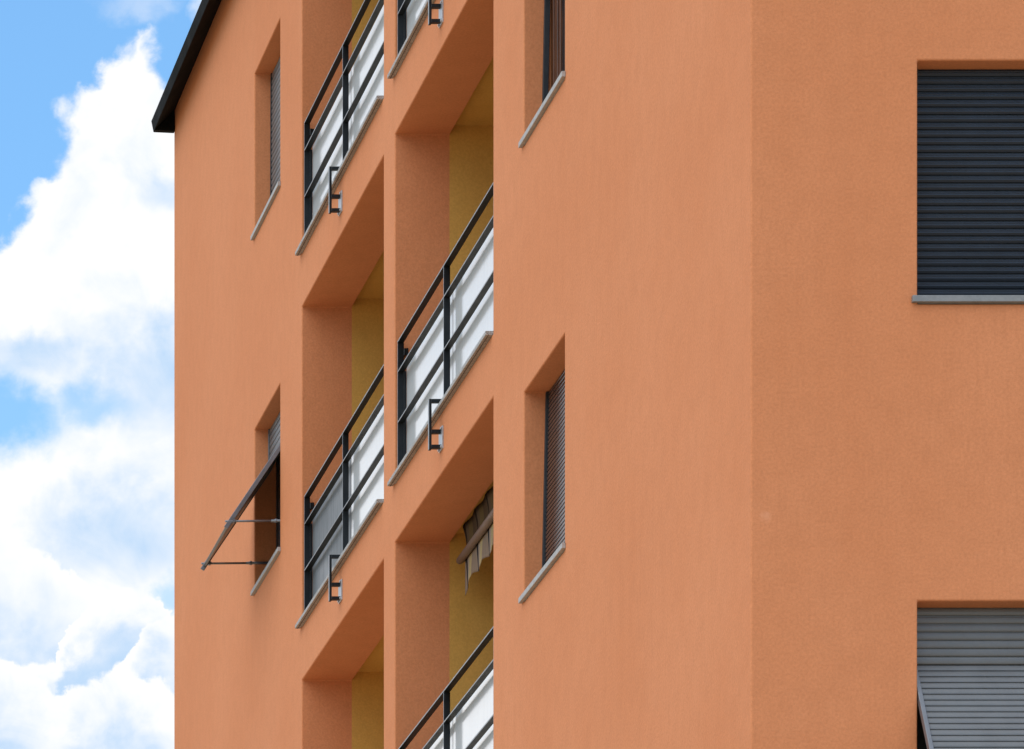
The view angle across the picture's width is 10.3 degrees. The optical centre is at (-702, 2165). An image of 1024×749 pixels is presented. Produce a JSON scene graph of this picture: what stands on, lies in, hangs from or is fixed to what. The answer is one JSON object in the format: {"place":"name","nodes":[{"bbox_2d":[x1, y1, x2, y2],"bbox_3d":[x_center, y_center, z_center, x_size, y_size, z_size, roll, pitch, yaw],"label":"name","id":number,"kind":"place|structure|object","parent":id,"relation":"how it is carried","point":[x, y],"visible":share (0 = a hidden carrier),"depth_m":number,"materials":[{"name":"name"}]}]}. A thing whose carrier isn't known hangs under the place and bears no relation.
{"place":"outdoors","nodes":[
{"label":"outdoors","id":0,"kind":"place"},
{"bbox_2d":[0,0,201,748],"label":"sky","id":1,"kind":"structure","parent":0,"point":[87,180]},
{"bbox_2d":[151,0,1023,748],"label":"apartment building","id":2,"kind":"structure","parent":0,"point":[685,338],"depth_m":33.46,"materials":[{"name":"orange paint"}]},
{"bbox_2d":[200,412,280,595],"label":"window","id":3,"kind":"structure","parent":2,"relation":"in","point":[273,433],"depth_m":45.23,"materials":[{"name":"metal"}]},
{"bbox_2d":[250,58,280,239],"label":"window","id":4,"kind":"structure","parent":2,"relation":"in","point":[275,183],"depth_m":45.36,"materials":[{"name":"plastic"}]},
{"bbox_2d":[456,486,493,594],"bbox_3d":[8.572,-11.745,38.101,0.186,0.492,3.026,0,0,0],"label":"awning","id":5,"kind":"object","parent":2,"relation":"attached to","point":[478,527],"visible":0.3,"depth_m":39.05,"materials":[{"name":"beige fabric"}]},
{"bbox_2d":[518,0,565,147],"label":"window","id":6,"kind":"structure","parent":2,"relation":"in","point":[558,73],"depth_m":35.43,"materials":[{"name":"metal"}]},
{"bbox_2d":[518,369,565,603],"bbox_3d":[8.197,-10.975,34.991,0.326,1.377,1.222,0,0,0],"label":"window","id":7,"kind":"structure","parent":2,"relation":"in","point":[553,536],"depth_m":35.28,"materials":[{"name":"metal"}]},
{"bbox_2d":[912,70,1023,303],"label":"window","id":8,"kind":"structure","parent":2,"relation":"in","point":[970,123],"depth_m":30.11,"materials":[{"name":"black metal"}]},
{"bbox_2d":[917,608,1023,748],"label":"window","id":9,"kind":"structure","parent":2,"relation":"in","point":[970,661],"depth_m":30.08,"materials":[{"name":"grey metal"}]}
]}

